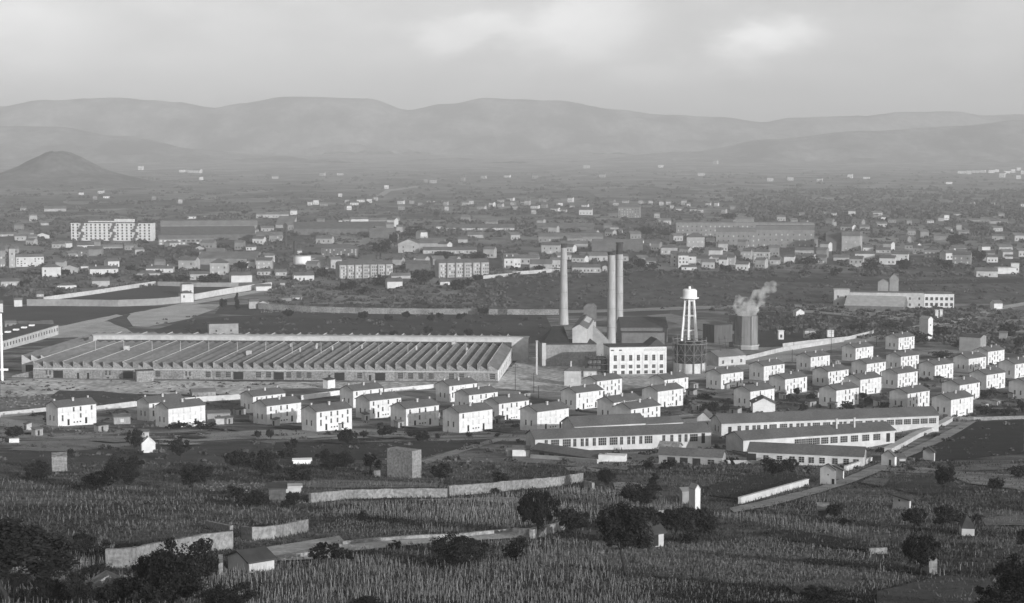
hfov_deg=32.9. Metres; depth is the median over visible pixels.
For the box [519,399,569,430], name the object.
estate house
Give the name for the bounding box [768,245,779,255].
town house
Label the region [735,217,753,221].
works tower
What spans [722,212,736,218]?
tree
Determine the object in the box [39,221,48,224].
house
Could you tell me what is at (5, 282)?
house
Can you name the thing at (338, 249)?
house
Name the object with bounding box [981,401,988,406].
garden shed
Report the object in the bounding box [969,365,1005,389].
estate house
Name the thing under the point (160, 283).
wall
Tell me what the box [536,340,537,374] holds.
post
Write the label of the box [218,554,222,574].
wall pier
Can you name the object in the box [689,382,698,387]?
garden shed
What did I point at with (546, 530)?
wall
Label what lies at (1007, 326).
bush
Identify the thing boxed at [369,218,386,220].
shed
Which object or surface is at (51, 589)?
tree
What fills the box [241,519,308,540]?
wall
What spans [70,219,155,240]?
apartment block
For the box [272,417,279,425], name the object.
garden shed
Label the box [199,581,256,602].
bush
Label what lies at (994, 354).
estate house
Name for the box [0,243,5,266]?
church
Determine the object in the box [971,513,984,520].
bush
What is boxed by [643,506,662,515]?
tree
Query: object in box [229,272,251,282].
house
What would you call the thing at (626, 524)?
tree
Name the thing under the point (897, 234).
town house
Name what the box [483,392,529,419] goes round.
estate house
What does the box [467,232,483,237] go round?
shed
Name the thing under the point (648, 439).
window
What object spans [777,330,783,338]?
booth
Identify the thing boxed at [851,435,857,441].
window
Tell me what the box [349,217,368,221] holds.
shed
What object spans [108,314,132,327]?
bank
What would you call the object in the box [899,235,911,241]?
town house
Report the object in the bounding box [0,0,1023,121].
sky
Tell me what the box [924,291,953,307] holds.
school block
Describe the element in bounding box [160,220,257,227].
hall
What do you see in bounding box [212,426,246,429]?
garden plot
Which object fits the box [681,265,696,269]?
house
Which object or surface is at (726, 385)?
garden shed
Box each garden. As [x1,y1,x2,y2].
[0,396,52,411]
[50,390,138,404]
[861,477,887,486]
[884,474,964,493]
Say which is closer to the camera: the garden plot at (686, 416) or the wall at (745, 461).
the wall at (745, 461)
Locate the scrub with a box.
[0,169,1023,473]
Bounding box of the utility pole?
[512,364,517,390]
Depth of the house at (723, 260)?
1698.32 m
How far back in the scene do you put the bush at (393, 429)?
615.92 m
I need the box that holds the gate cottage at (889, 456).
[880,449,897,466]
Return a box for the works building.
[585,336,666,373]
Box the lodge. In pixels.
[696,409,712,426]
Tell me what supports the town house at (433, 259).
on the ground at (558, 166)
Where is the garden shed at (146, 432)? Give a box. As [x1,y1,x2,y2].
[139,429,149,436]
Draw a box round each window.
[155,371,160,376]
[206,371,210,376]
[216,371,220,376]
[226,371,230,376]
[256,372,260,377]
[266,372,270,377]
[286,372,290,377]
[296,372,301,377]
[306,372,311,377]
[357,372,361,377]
[398,373,402,378]
[408,373,412,378]
[418,373,423,378]
[429,373,433,378]
[449,373,453,378]
[490,373,494,379]
[551,439,558,444]
[563,439,570,446]
[585,438,588,445]
[598,437,606,445]
[610,437,617,444]
[644,436,652,443]
[690,434,697,441]
[769,424,776,428]
[799,457,803,462]
[805,438,811,443]
[808,457,813,462]
[812,438,819,443]
[819,457,824,463]
[821,437,828,443]
[830,436,837,442]
[832,458,837,463]
[840,436,847,442]
[843,459,848,464]
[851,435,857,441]
[862,434,868,440]
[873,434,879,439]
[895,419,902,424]
[904,419,910,424]
[912,419,919,423]
[920,418,927,423]
[929,418,935,423]
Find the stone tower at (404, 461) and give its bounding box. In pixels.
[387,446,420,477]
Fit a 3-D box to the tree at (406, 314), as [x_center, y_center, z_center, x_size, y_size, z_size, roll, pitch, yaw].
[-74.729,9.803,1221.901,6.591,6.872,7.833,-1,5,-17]
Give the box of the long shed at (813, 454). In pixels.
[747,442,866,465]
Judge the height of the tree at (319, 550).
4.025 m
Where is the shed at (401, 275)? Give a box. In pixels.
[390,273,410,278]
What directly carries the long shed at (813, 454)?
on the ground at (558, 166)
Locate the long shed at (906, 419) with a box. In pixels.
[709,406,939,435]
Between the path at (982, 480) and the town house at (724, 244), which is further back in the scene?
the town house at (724, 244)
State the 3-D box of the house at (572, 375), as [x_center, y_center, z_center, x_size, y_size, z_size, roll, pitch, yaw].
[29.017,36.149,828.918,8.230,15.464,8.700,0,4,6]
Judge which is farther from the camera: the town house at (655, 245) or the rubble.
the town house at (655, 245)
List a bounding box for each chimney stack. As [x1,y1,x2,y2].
[559,243,568,324]
[607,252,615,342]
[616,242,622,327]
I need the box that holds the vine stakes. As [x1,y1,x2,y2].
[1,468,1022,602]
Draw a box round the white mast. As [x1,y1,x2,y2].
[0,313,7,380]
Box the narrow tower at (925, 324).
[919,315,932,339]
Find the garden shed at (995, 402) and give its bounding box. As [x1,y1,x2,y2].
[991,399,1000,405]
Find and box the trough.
[9,438,18,442]
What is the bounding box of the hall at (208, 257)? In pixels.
[198,251,261,264]
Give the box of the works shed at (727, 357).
[704,348,745,365]
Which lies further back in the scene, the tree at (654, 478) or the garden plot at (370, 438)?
the garden plot at (370, 438)
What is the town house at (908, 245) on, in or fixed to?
on the ground at (558, 166)
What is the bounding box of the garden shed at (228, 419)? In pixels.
[224,415,233,423]
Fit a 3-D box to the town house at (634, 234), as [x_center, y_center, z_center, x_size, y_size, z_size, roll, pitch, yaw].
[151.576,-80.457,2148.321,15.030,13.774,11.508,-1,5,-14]
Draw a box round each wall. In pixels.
[0,394,239,416]
[27,297,180,306]
[43,281,155,298]
[105,531,232,567]
[158,281,238,286]
[194,282,271,299]
[205,520,232,530]
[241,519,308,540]
[258,303,478,313]
[275,544,340,561]
[301,390,339,399]
[309,488,446,502]
[340,528,511,543]
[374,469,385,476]
[384,384,433,391]
[447,473,582,495]
[483,273,511,278]
[489,309,558,314]
[512,522,563,538]
[513,269,601,273]
[530,454,598,462]
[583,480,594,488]
[726,460,762,463]
[738,479,808,503]
[746,338,843,359]
[782,330,873,346]
[844,457,871,470]
[868,547,886,553]
[883,417,952,451]
[949,416,1023,420]
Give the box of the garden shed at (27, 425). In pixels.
[23,421,31,429]
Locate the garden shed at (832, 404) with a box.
[827,401,837,408]
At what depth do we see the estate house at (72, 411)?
661.18 m
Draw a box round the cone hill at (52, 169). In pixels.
[0,151,177,187]
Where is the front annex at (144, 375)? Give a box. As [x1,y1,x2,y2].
[134,369,153,381]
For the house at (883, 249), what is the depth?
1896.75 m
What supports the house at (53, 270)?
on the ground at (558, 166)
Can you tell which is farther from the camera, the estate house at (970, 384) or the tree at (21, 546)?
the estate house at (970, 384)
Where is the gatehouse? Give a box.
[179,290,193,302]
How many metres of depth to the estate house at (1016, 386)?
772.87 m
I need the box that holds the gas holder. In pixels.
[671,336,707,373]
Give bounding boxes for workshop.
[158,234,213,244]
[255,212,288,217]
[256,231,282,240]
[423,247,476,253]
[538,232,602,241]
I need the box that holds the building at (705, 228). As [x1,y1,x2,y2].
[676,221,814,235]
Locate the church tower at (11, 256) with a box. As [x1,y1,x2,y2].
[8,245,15,267]
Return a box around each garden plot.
[95,438,129,441]
[167,434,205,437]
[173,431,211,433]
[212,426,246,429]
[273,425,301,427]
[307,435,336,437]
[314,439,365,443]
[353,437,394,439]
[367,434,404,437]
[406,425,434,427]
[409,427,442,430]
[483,429,511,431]
[492,419,519,421]
[660,409,680,411]
[661,407,678,409]
[680,415,696,417]
[695,399,716,402]
[699,406,730,410]
[703,389,733,392]
[781,400,818,403]
[862,394,885,399]
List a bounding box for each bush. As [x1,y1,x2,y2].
[19,279,29,285]
[54,290,65,294]
[61,269,70,275]
[71,471,116,490]
[106,272,119,277]
[133,275,142,280]
[146,275,159,281]
[158,273,172,281]
[164,422,187,428]
[174,275,192,281]
[193,420,217,428]
[196,273,223,282]
[227,484,246,497]
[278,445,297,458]
[288,463,311,480]
[339,280,357,289]
[358,286,375,293]
[371,239,391,252]
[373,274,389,284]
[383,314,392,320]
[386,426,397,434]
[386,540,401,549]
[389,330,397,334]
[402,226,430,235]
[404,430,430,440]
[410,270,432,282]
[426,312,434,320]
[430,461,453,477]
[434,251,454,258]
[450,277,474,289]
[456,313,465,318]
[463,328,473,335]
[465,252,487,258]
[500,544,525,559]
[623,262,632,269]
[639,458,655,467]
[646,262,660,269]
[658,459,676,469]
[678,529,699,542]
[683,399,690,404]
[695,393,715,398]
[702,401,719,411]
[718,264,731,271]
[759,457,777,464]
[783,326,794,331]
[798,269,810,273]
[799,403,808,410]
[802,255,821,263]
[805,331,823,338]
[806,393,816,398]
[818,233,825,244]
[828,267,842,275]
[836,517,850,524]
[838,599,862,602]
[839,401,856,408]
[848,323,868,329]
[861,259,883,270]
[864,396,872,403]
[879,402,889,407]
[883,322,900,326]
[896,258,911,268]
[906,331,934,343]
[928,350,953,357]
[933,324,950,335]
[935,259,953,268]
[946,232,968,243]
[951,340,958,346]
[954,511,972,521]
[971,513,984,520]
[972,249,985,260]
[973,405,1000,414]
[980,389,993,398]
[997,321,1019,335]
[998,406,1017,415]
[1007,464,1023,477]
[1013,335,1023,346]
[1017,399,1023,412]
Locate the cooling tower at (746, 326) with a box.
[734,314,758,349]
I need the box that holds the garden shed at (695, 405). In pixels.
[692,402,699,409]
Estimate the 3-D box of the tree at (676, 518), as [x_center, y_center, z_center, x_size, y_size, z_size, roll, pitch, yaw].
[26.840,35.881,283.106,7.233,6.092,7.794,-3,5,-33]
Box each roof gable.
[878,278,888,290]
[889,273,898,290]
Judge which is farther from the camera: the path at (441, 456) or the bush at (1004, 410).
the bush at (1004, 410)
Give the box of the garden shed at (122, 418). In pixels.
[112,413,130,423]
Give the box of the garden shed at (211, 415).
[206,410,230,420]
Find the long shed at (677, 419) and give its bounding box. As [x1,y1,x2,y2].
[644,415,683,424]
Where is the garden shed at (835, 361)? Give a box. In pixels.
[831,359,839,364]
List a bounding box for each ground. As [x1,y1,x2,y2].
[0,152,1023,602]
[785,577,865,592]
[948,462,1023,470]
[982,515,1023,524]
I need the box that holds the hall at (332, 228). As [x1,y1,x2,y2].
[293,221,386,234]
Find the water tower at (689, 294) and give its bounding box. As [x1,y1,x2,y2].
[680,286,698,340]
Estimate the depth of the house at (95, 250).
1854.48 m
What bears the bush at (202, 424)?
on the ground at (558, 166)
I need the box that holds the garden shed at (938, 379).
[933,375,943,382]
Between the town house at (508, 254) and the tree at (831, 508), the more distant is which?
the town house at (508, 254)
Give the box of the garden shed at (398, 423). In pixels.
[393,419,403,427]
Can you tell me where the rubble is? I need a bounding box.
[0,309,1020,493]
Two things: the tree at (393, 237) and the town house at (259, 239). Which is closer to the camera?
the tree at (393, 237)
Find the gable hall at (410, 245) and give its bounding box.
[398,238,419,252]
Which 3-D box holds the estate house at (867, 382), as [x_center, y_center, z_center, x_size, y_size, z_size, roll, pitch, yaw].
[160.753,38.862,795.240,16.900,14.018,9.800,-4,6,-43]
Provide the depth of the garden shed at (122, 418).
667.92 m
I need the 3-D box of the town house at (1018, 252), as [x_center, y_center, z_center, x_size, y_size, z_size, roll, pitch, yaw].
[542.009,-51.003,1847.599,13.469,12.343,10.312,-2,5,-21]
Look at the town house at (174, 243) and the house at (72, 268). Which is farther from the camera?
the town house at (174, 243)
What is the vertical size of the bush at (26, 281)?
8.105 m
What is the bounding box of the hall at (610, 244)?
[591,239,642,250]
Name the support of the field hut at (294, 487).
on the ground at (558, 166)
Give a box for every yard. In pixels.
[0,357,653,396]
[0,413,45,429]
[48,321,133,337]
[127,304,219,326]
[804,306,914,319]
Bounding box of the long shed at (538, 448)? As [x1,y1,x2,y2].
[531,442,606,458]
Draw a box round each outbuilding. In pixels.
[248,298,258,308]
[506,448,511,456]
[511,445,530,456]
[583,368,596,376]
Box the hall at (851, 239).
[841,231,862,250]
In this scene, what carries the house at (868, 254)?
on the ground at (558, 166)
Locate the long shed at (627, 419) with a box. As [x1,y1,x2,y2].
[560,413,646,427]
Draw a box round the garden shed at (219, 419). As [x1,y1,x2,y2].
[215,416,224,423]
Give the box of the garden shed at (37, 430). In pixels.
[30,426,43,435]
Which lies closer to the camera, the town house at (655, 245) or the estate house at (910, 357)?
the estate house at (910, 357)
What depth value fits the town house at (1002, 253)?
1828.22 m
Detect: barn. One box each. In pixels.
[44,206,65,210]
[254,283,271,290]
[959,218,979,220]
[959,333,986,350]
[990,219,1007,223]
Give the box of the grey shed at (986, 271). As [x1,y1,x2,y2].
[974,267,997,276]
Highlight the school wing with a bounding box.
[850,291,923,307]
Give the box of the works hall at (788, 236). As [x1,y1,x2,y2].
[756,225,814,247]
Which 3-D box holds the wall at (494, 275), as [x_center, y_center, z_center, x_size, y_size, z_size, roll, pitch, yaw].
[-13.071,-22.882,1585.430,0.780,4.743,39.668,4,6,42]
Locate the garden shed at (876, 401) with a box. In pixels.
[873,398,880,405]
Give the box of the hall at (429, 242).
[419,238,445,249]
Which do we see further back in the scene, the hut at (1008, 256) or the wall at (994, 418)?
the hut at (1008, 256)
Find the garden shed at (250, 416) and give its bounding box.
[249,413,252,420]
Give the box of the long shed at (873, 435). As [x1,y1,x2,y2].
[725,417,895,450]
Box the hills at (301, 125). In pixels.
[0,97,1023,154]
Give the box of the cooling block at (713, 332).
[703,323,732,342]
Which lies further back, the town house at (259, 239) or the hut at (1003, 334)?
the town house at (259, 239)
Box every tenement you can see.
[335,260,392,278]
[435,258,488,277]
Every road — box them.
[58,314,122,333]
[130,285,293,315]
[686,334,885,380]
[730,421,975,511]
[908,302,1023,328]
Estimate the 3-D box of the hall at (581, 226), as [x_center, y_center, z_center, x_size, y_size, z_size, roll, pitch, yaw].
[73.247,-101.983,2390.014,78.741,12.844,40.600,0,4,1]
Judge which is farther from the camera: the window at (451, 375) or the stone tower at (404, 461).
the window at (451, 375)
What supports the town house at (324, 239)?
on the ground at (558, 166)
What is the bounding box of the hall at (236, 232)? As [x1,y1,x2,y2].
[161,226,255,239]
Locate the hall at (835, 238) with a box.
[826,232,841,250]
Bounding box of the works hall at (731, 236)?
[716,228,755,247]
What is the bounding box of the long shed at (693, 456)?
[657,446,726,464]
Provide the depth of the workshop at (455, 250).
1886.41 m
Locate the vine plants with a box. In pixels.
[0,469,1022,602]
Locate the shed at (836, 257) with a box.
[833,254,849,260]
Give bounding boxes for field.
[0,277,37,305]
[0,306,166,324]
[0,441,271,472]
[66,285,231,299]
[154,315,551,342]
[215,304,669,315]
[273,439,490,459]
[706,471,817,497]
[729,312,913,346]
[732,450,746,455]
[769,529,867,548]
[808,558,925,572]
[877,575,993,602]
[911,419,1023,460]
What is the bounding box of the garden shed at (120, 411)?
[114,410,128,413]
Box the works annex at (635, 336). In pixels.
[620,331,664,344]
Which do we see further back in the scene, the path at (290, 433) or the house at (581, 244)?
the house at (581, 244)
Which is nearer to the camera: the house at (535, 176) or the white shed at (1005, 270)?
the white shed at (1005, 270)
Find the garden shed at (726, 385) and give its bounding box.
[724,383,729,388]
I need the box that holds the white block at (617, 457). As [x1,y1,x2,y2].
[598,453,626,461]
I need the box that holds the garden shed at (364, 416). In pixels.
[361,412,369,420]
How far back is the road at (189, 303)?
1358.69 m
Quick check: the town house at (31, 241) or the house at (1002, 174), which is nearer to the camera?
the town house at (31, 241)
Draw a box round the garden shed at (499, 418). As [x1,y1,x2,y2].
[494,415,505,422]
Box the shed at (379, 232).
[369,228,394,237]
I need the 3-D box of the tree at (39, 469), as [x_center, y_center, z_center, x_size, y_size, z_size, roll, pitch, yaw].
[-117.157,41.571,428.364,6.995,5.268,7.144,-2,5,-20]
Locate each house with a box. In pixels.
[0,232,16,236]
[0,278,19,286]
[0,300,2,311]
[3,320,16,326]
[5,245,19,253]
[13,297,22,306]
[14,223,23,230]
[14,233,29,240]
[15,254,43,266]
[17,321,28,323]
[18,230,33,233]
[26,238,37,244]
[28,234,37,238]
[28,321,40,323]
[29,213,36,220]
[36,291,43,296]
[37,233,49,237]
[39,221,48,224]
[40,320,53,323]
[41,264,60,276]
[45,395,96,425]
[52,242,65,247]
[55,260,66,266]
[56,282,75,289]
[58,240,72,247]
[62,264,78,273]
[63,251,76,256]
[70,246,88,256]
[76,242,93,247]
[80,264,88,268]
[87,246,103,255]
[88,264,118,274]
[90,277,109,286]
[91,239,100,245]
[98,189,104,193]
[101,244,137,248]
[104,258,119,266]
[123,243,133,249]
[132,247,144,254]
[135,270,159,275]
[136,392,184,420]
[145,264,174,272]
[154,259,165,264]
[154,396,205,427]
[164,240,179,246]
[176,198,182,202]
[178,256,199,269]
[180,283,193,292]
[186,214,195,218]
[188,271,207,279]
[192,169,201,172]
[200,239,216,247]
[206,248,224,250]
[210,258,228,274]
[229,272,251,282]
[234,240,245,249]
[239,386,285,412]
[246,245,256,249]
[247,259,254,267]
[252,236,265,243]
[252,394,301,424]
[256,257,272,268]
[256,269,272,274]
[260,226,273,230]
[260,253,275,261]
[268,234,276,241]
[274,269,286,275]
[275,216,296,227]
[283,222,293,229]
[289,209,296,214]
[292,272,313,280]
[300,399,352,430]
[305,261,320,269]
[310,255,324,260]
[312,257,326,266]
[313,199,318,204]
[315,235,333,243]
[316,218,324,221]
[320,202,327,205]
[321,244,357,256]
[326,256,341,268]
[339,380,383,407]
[344,204,351,209]
[350,201,358,204]
[354,389,401,418]
[356,198,364,201]
[385,278,402,287]
[386,217,398,226]
[386,222,393,227]
[389,396,439,427]
[392,257,404,264]
[396,225,402,231]
[397,199,404,203]
[398,205,404,209]
[405,260,430,270]
[416,230,427,238]
[416,256,429,259]
[429,178,436,182]
[430,255,444,264]
[435,376,477,401]
[436,224,445,229]
[438,241,452,246]
[441,400,493,432]
[448,256,460,258]
[454,384,498,404]
[458,237,467,242]
[461,215,470,220]
[466,199,473,203]
[477,205,486,208]
[483,246,496,257]
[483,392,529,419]
[485,220,497,223]
[501,253,518,260]
[502,255,513,268]
[506,232,519,240]
[510,201,518,204]
[513,255,520,267]
[519,254,539,263]
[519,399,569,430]
[524,200,530,204]
[531,204,539,208]
[532,174,538,178]
[537,219,545,222]
[538,326,596,365]
[541,203,547,207]
[541,242,560,253]
[548,225,559,231]
[549,257,560,267]
[550,207,559,210]
[551,252,571,259]
[560,241,587,247]
[560,382,603,409]
[563,235,582,240]
[564,361,581,385]
[567,244,576,251]
[568,197,573,201]
[571,255,588,262]
[572,303,610,355]
[579,208,592,214]
[583,371,621,395]
[585,229,599,231]
[586,252,607,261]
[596,391,642,414]
[603,223,612,229]
[604,229,616,235]
[610,225,618,230]
[612,397,660,416]
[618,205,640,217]
[623,254,628,260]
[627,231,641,238]
[632,255,647,266]
[641,381,683,406]
[645,257,656,265]
[649,370,688,391]
[651,241,661,250]
[654,212,659,217]
[656,218,671,224]
[660,245,676,253]
[669,233,682,240]
[670,251,677,266]
[677,252,688,267]
[679,246,691,252]
[681,199,686,204]
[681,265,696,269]
[686,233,704,248]
[689,253,696,264]
[696,172,704,175]
[696,255,712,264]
[701,259,714,268]
[705,365,743,388]
[706,238,714,241]
[708,247,722,254]
[709,255,725,261]
[717,241,727,250]
[719,256,728,264]
[721,219,734,221]
[727,254,735,264]
[733,249,753,255]
[733,381,774,407]
[735,261,749,270]
[737,239,747,248]
[743,248,752,259]
[748,357,785,380]
[749,395,776,412]
[753,248,769,262]
[755,257,768,267]
[765,176,772,180]
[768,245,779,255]
[768,370,807,394]
[769,257,780,263]
[776,215,785,220]
[784,254,794,263]
[786,176,793,179]
[787,218,797,221]
[795,247,813,255]
[796,349,830,370]
[802,253,815,260]
[812,363,848,385]
[814,237,817,246]
[815,254,826,264]
[816,247,828,257]
[818,380,858,406]
[819,241,832,250]
[819,463,836,484]
[825,218,834,225]
[840,224,856,230]
[841,340,873,360]
[843,370,881,393]
[848,209,855,215]
[849,256,863,266]
[851,219,864,224]
[851,355,886,375]
[855,251,874,257]
[859,224,869,230]
[863,245,873,250]
[869,211,882,216]
[873,222,887,226]
[875,247,890,252]
[878,215,888,218]
[879,255,895,264]
[881,364,917,388]
[883,241,894,250]
[885,331,914,349]
[885,348,919,368]
[887,219,895,222]
[888,383,930,406]
[891,251,908,260]
[894,232,908,237]
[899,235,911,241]
[904,219,911,224]
[904,229,915,234]
[905,242,920,249]
[913,245,923,253]
[916,229,929,238]
[918,357,953,379]
[924,247,939,258]
[925,219,933,222]
[930,388,973,416]
[934,233,945,239]
[939,250,955,259]
[940,213,948,219]
[942,227,952,232]
[942,375,980,398]
[949,245,966,249]
[952,251,971,264]
[953,350,986,372]
[954,230,968,235]
[956,223,961,229]
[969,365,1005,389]
[972,169,979,172]
[973,344,1004,364]
[978,244,990,251]
[980,217,990,223]
[982,250,994,260]
[986,254,997,261]
[989,226,1002,230]
[990,300,1002,308]
[992,234,1004,240]
[994,244,1012,250]
[995,212,1004,215]
[998,249,1012,257]
[998,356,1023,378]
[999,172,1005,176]
[1008,376,1023,398]
[1010,233,1023,240]
[1013,248,1023,256]
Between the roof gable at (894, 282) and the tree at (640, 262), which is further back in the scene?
the tree at (640, 262)
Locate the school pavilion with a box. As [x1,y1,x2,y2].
[833,288,849,306]
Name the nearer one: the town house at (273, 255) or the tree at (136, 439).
the tree at (136, 439)
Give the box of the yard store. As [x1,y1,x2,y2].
[189,387,216,396]
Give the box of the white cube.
[1011,263,1019,272]
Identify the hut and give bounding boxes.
[51,452,66,470]
[141,435,155,452]
[207,322,238,333]
[225,546,276,572]
[267,482,287,500]
[281,295,291,300]
[286,483,302,492]
[289,295,301,299]
[322,377,334,388]
[645,518,666,546]
[689,482,700,508]
[793,308,803,316]
[834,465,845,478]
[891,494,912,508]
[922,446,936,460]
[922,545,937,574]
[959,515,974,535]
[999,331,1007,338]
[1005,254,1012,258]
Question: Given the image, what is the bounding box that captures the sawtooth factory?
[12,331,529,381]
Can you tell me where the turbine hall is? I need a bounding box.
[616,317,667,341]
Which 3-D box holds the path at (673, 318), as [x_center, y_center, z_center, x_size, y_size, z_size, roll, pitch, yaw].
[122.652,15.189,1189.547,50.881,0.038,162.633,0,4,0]
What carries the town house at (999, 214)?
on the ground at (558, 166)
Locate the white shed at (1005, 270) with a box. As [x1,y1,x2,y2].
[997,267,1016,273]
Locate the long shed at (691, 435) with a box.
[525,423,711,449]
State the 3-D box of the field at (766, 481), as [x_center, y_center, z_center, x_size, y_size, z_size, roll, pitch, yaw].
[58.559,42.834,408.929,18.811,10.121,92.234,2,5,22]
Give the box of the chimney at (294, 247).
[293,241,296,253]
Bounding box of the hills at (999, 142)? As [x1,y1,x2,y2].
[0,120,1023,162]
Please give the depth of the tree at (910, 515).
293.80 m
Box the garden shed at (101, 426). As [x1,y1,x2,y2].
[93,422,108,431]
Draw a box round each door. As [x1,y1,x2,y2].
[654,535,658,545]
[886,433,889,441]
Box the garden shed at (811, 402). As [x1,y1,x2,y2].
[805,399,816,406]
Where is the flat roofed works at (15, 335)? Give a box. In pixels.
[2,324,58,349]
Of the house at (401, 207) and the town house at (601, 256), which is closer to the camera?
the town house at (601, 256)
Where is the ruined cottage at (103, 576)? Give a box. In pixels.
[83,570,125,602]
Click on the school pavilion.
(839, 296)
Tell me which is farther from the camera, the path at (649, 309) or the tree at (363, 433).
the path at (649, 309)
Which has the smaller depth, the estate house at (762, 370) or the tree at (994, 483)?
the tree at (994, 483)
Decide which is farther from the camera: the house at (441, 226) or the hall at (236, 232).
the house at (441, 226)
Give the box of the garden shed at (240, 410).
[232,406,245,414]
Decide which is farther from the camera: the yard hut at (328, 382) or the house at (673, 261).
the house at (673, 261)
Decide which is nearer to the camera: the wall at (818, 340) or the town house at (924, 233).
the wall at (818, 340)
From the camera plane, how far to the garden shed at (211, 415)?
682.06 m
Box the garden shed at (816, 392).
[814,390,818,397]
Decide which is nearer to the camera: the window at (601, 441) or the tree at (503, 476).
the tree at (503, 476)
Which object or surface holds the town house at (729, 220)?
on the ground at (558, 166)
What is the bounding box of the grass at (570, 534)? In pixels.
[0,419,1023,602]
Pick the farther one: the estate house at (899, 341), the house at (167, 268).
the house at (167, 268)
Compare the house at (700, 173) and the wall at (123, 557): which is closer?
the wall at (123, 557)
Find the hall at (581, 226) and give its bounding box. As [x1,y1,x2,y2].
[537,223,593,229]
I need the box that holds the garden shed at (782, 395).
[778,392,785,398]
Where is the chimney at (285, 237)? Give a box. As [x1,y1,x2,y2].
[285,228,286,247]
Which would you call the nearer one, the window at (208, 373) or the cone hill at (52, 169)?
the window at (208, 373)
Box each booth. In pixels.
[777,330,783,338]
[803,328,815,337]
[826,328,833,336]
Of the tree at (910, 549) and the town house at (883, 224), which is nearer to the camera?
the tree at (910, 549)
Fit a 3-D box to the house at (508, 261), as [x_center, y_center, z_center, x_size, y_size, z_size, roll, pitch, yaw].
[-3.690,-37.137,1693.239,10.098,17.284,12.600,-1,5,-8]
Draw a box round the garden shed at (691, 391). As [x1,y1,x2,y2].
[685,388,696,394]
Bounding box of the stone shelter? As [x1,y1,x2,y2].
[817,502,829,518]
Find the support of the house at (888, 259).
on the ground at (558, 166)
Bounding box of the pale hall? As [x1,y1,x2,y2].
[844,295,907,310]
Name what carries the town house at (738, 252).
on the ground at (558, 166)
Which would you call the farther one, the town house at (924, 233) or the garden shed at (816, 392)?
the town house at (924, 233)
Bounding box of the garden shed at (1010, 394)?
[1007,391,1013,397]
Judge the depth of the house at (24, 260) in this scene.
1709.99 m
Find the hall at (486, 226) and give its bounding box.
[446,224,514,229]
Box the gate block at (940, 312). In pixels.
[939,309,942,316]
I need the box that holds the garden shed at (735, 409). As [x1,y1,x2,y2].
[729,406,741,412]
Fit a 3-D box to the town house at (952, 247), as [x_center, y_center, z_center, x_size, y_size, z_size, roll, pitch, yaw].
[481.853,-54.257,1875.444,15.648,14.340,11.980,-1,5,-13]
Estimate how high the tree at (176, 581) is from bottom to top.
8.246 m
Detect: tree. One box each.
[0,516,82,602]
[4,425,23,437]
[4,570,41,592]
[18,577,64,602]
[23,459,51,479]
[40,536,63,551]
[59,572,97,602]
[63,529,112,560]
[75,562,112,579]
[93,578,133,602]
[102,454,144,491]
[118,553,165,601]
[121,537,219,602]
[125,265,135,269]
[125,427,144,453]
[167,437,191,459]
[179,464,207,491]
[193,465,214,484]
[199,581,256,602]
[219,298,226,309]
[223,449,254,471]
[233,260,247,271]
[234,293,240,309]
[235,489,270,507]
[244,448,280,482]
[254,430,260,437]
[266,429,273,439]
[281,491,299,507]
[282,308,293,318]
[285,438,297,447]
[308,541,353,563]
[315,449,354,475]
[316,267,328,278]
[337,427,357,446]
[349,595,388,602]
[357,511,371,525]
[358,311,368,318]
[359,430,368,436]
[362,453,381,472]
[377,425,387,438]
[389,232,397,243]
[401,311,410,317]
[423,325,433,334]
[426,530,493,569]
[436,312,443,318]
[472,274,482,282]
[477,307,488,315]
[491,472,509,481]
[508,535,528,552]
[516,486,560,537]
[534,265,545,269]
[553,506,589,538]
[595,501,660,575]
[596,467,616,487]
[618,481,662,507]
[632,258,645,268]
[637,225,653,234]
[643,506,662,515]
[648,473,660,487]
[651,504,700,536]
[691,506,720,533]
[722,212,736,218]
[762,459,784,477]
[778,458,798,474]
[793,387,799,396]
[793,584,847,602]
[826,503,842,517]
[901,507,927,529]
[901,530,941,574]
[932,505,959,530]
[935,464,955,490]
[973,553,1023,602]
[987,477,1004,491]
[1016,529,1023,550]
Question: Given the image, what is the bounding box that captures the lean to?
[896,453,906,465]
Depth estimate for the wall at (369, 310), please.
1270.31 m
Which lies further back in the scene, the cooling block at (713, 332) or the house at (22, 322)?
the house at (22, 322)
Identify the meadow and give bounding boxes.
[473,271,1023,307]
[649,272,1023,284]
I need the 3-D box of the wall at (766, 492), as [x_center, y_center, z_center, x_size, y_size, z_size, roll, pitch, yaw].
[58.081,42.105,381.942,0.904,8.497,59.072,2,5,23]
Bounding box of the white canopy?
[292,458,311,463]
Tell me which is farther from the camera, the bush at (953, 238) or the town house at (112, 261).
the bush at (953, 238)
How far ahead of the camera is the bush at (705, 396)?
773.89 m
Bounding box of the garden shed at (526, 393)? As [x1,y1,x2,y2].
[519,390,530,397]
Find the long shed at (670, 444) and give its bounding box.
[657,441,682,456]
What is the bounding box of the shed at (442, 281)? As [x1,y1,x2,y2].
[439,279,449,284]
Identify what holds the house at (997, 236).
on the ground at (558, 166)
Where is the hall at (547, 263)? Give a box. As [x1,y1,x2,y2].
[529,259,552,269]
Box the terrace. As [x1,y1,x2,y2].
[571,264,600,272]
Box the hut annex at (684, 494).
[679,487,688,503]
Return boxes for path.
[9,441,129,450]
[182,430,255,441]
[256,429,329,439]
[267,527,564,559]
[272,480,437,487]
[377,186,418,198]
[395,434,511,437]
[418,497,518,502]
[421,437,507,463]
[512,456,627,469]
[565,466,599,471]
[568,304,832,312]
[603,451,746,465]
[614,482,645,489]
[647,314,733,333]
[881,467,1023,489]
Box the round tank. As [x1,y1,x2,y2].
[293,255,310,264]

